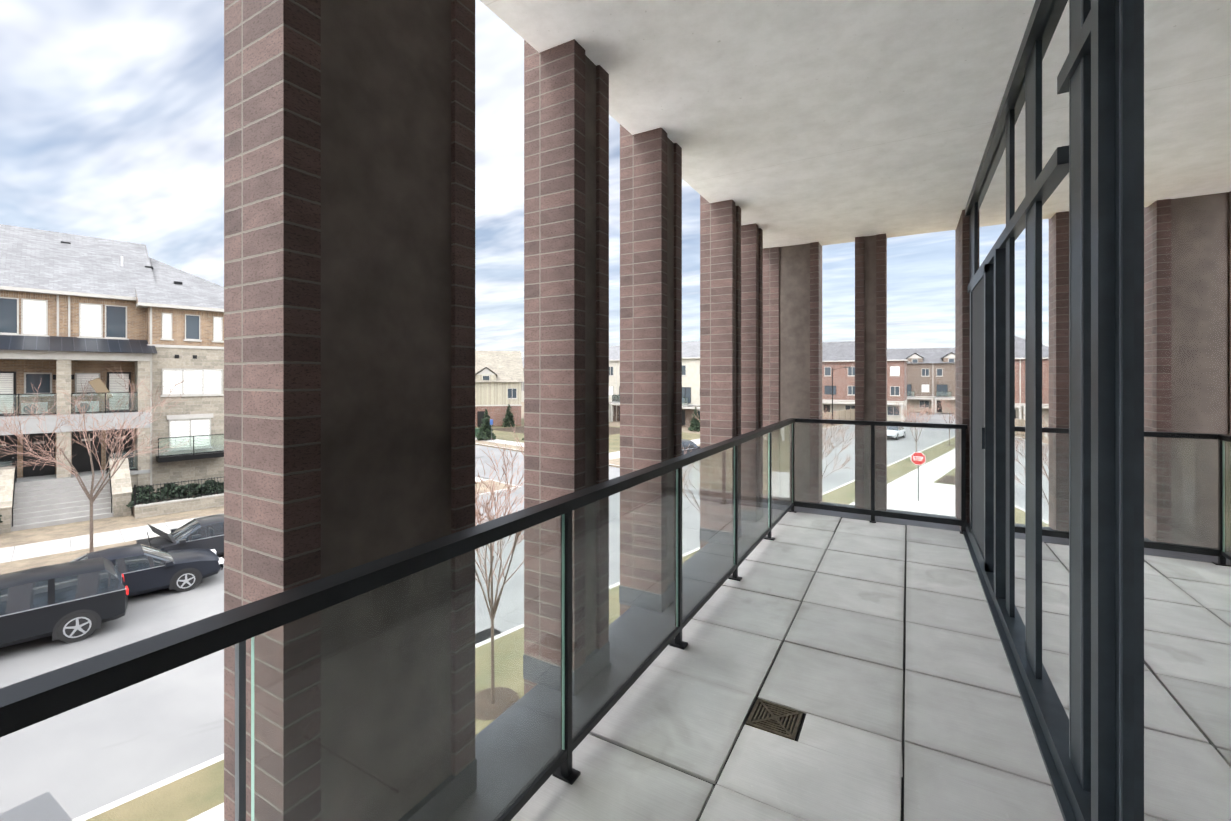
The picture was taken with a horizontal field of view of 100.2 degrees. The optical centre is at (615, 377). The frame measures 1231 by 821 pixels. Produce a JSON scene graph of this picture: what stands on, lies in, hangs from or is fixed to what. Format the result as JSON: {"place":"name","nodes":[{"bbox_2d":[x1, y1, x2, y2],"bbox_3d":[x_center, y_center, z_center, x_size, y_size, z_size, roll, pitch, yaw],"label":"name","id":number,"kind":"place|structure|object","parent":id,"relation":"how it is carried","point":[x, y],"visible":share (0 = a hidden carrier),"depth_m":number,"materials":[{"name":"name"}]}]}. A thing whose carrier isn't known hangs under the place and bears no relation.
{"place":"outdoors","nodes":[
{"label":"outdoors","id":0,"kind":"place"},
{"bbox_2d":[0,412,954,819],"bbox_3d":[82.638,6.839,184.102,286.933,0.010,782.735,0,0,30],"label":"road","id":1,"kind":"structure","parent":0,"point":[96,754],"depth_m":11.21,"materials":[{"name":"grey asphalt"}]},
{"bbox_2d":[0,557,128,647],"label":"black suv","id":2,"kind":"object","parent":1,"relation":"on","point":[74,601],"visible":1,"depth_m":13.24,"materials":[{"name":"black metal"}]},
{"bbox_2d":[70,544,223,596],"bbox_3d":[-15.388,6.092,16.050,2.144,1.485,4.870,0,0,43],"label":"black sedan car","id":3,"kind":"object","parent":1,"relation":"on","point":[142,568],"visible":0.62,"depth_m":16.14,"materials":[{"name":"black metal"}]},
{"bbox_2d":[136,514,223,555],"bbox_3d":[-15.434,6.092,19.692,2.144,1.485,4.870,0,0,43],"label":"car","id":4,"kind":"object","parent":1,"relation":"on","point":[206,532],"visible":0.23,"depth_m":18.85,"materials":[{"name":"black metal"}]},
{"bbox_2d":[475,530,523,643],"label":"road covers","id":5,"kind":"object","parent":1,"relation":"on","point":[481,638],"depth_m":13.68,"materials":[{"name":"black metal"}]},
{"bbox_2d":[682,439,699,454],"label":"parked car","id":6,"kind":"object","parent":1,"relation":"on","point":[692,445],"visible":0.15,"depth_m":41.63,"materials":[{"name":"silver metal"}]},
{"bbox_2d":[887,426,905,439],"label":"silver car","id":7,"kind":"object","parent":1,"relation":"on","point":[897,430],"depth_m":56.96,"materials":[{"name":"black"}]},
{"bbox_2d":[0,402,954,820],"bbox_3d":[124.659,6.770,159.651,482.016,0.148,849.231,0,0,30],"label":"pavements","id":8,"kind":"structure","parent":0,"point":[194,794],"depth_m":20.66,"materials":[{"name":"grey concrete"}]},
{"bbox_2d":[0,791,71,820],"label":"car","id":9,"kind":"object","parent":8,"relation":"on","point":[46,806],"visible":1,"depth_m":2.48,"materials":[{"name":"grey"}]},
{"bbox_2d":[0,367,190,552],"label":"street trees","id":10,"kind":"object","parent":8,"relation":"on","point":[91,497],"visible":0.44,"depth_m":19.13,"materials":[{"name":"brown plant"}]},
{"bbox_2d":[0,224,223,533],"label":"stacked townhouses","id":11,"kind":"structure","parent":8,"relation":"on","point":[76,311],"depth_m":27.62,"materials":[{"name":"beige brick"}]},
{"bbox_2d":[131,477,223,518],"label":"front garden walls","id":12,"kind":"structure","parent":8,"relation":"on","point":[149,509],"depth_m":25.53,"materials":[{"name":"stone"}]},
{"bbox_2d":[0,479,223,522],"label":"garden shrubs","id":13,"kind":"object","parent":12,"relation":"in","point":[206,487],"visible":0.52,"depth_m":26.34,"materials":[{"name":"green plant"}]},
{"bbox_2d":[475,419,492,440],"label":"sign","id":14,"kind":"object","parent":8,"relation":"on","point":[477,429],"visible":0.06,"depth_m":54.35,"materials":[{"name":"metal"}]},
{"bbox_2d":[609,341,699,426],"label":"park townhouses","id":15,"kind":"structure","parent":8,"relation":"on","point":[690,376],"depth_m":70.75,"materials":[{"name":"beige paint"}]},
{"bbox_2d":[475,392,954,703],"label":"young trees","id":16,"kind":"object","parent":8,"relation":"on","point":[489,518],"visible":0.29,"depth_m":10.90,"materials":[{"name":"brown plant"}]},
{"bbox_2d":[475,445,954,719],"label":"tree pit mulch","id":17,"kind":"object","parent":8,"relation":"on","point":[510,701],"depth_m":10.61,"materials":[{"name":"brown soil"}]},
{"bbox_2d":[822,409,854,425],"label":"wood fence","id":18,"kind":"object","parent":8,"relation":"on","point":[848,414],"visible":0.06,"depth_m":76.45,"materials":[{"name":"beige wood"}]},
{"bbox_2d":[832,367,850,424],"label":"street light","id":19,"kind":"object","parent":8,"relation":"on","point":[832,388],"visible":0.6,"depth_m":72.28,"materials":[{"name":"black metal"}]},
{"bbox_2d":[822,341,909,421],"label":"brick townhouses","id":20,"kind":"structure","parent":8,"relation":"on","point":[840,353],"depth_m":82.64,"materials":[{"name":"brown brick"}]},
{"bbox_2d":[911,452,925,500],"bbox_3d":[16.487,5.379,28.026,0.702,2.651,0.052,0,0,30],"label":"stop sign","id":21,"kind":"object","parent":8,"relation":"on","point":[922,456],"depth_m":28.01,"materials":[{"name":"red metal"}]},
{"bbox_2d":[887,348,954,412],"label":"brick townhouses","id":22,"kind":"structure","parent":8,"relation":"on","point":[930,373],"depth_m":99.14,"materials":[{"name":"brick"}]},
{"bbox_2d":[0,0,954,357],"label":"sky","id":23,"kind":"structure","parent":0,"point":[112,111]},
{"bbox_2d":[475,351,523,426],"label":"house","id":24,"kind":"structure","parent":0,"point":[499,377],"depth_m":71.29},
{"bbox_2d":[521,358,523,401],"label":"horizon houses","id":25,"kind":"structure","parent":0,"point":[522,391],"depth_m":142.09,"materials":[{"name":"beige paint"}]},
{"label":"ground","id":26,"kind":"structure","parent":0,"visible":0},
{"bbox_2d":[476,404,699,439],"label":"evergreen trees","id":27,"kind":"object","parent":26,"relation":"on","point":[485,431],"visible":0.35,"depth_m":63.93,"materials":[{"name":"green plant"}]},
{"bbox_3d":[-0.146,-2.066,-18.888,21.740,17.800,47.020,0,0,30],"label":"building","id":28,"kind":"object","parent":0,"visible":0},
{"bbox_2d":[445,0,1035,820],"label":"balcony slabs","id":29,"kind":"structure","parent":28,"relation":"attached to","point":[799,122],"depth_m":2.99,"materials":[{"name":"white concrete"}]},
{"bbox_2d":[0,418,966,820],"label":"balcony railing","id":30,"kind":"object","parent":29,"relation":"on","point":[42,696],"visible":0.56,"depth_m":1.29,"materials":[{"name":"black metal"}]},
{"bbox_2d":[251,422,959,820],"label":"glass railing panels","id":31,"kind":"object","parent":30,"relation":"in","point":[783,476],"visible":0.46,"depth_m":2.01,"materials":[{"name":"clear glass"}]},
{"bbox_2d":[224,0,969,820],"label":"brick piers","id":32,"kind":"structure","parent":29,"relation":"on","point":[348,284],"depth_m":1.80,"materials":[{"name":"brown brick"}]},
{"bbox_2d":[746,698,802,740],"bbox_3d":[0.720,1.554,2.322,0.205,0.041,0.205,0,0,30],"label":"floor drain","id":33,"kind":"object","parent":29,"relation":"on","point":[773,723],"visible":0.85,"depth_m":2.31,"materials":[{"name":"brown metal"}]},
{"bbox_2d":[511,512,1063,820],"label":"balcony pavers","id":34,"kind":"object","parent":29,"relation":"on","point":[971,748],"visible":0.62,"depth_m":2.41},
{"bbox_2d":[963,0,1127,820],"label":"glazed wall frames","id":35,"kind":"structure","parent":29,"relation":"on","point":[1100,30],"depth_m":1.85,"materials":[{"name":"black metal"}]},
{"bbox_2d":[976,0,1230,820],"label":"window glass","id":36,"kind":"object","parent":35,"relation":"in","point":[1179,410],"depth_m":1.28,"materials":[{"name":"clear glass"}]}
]}

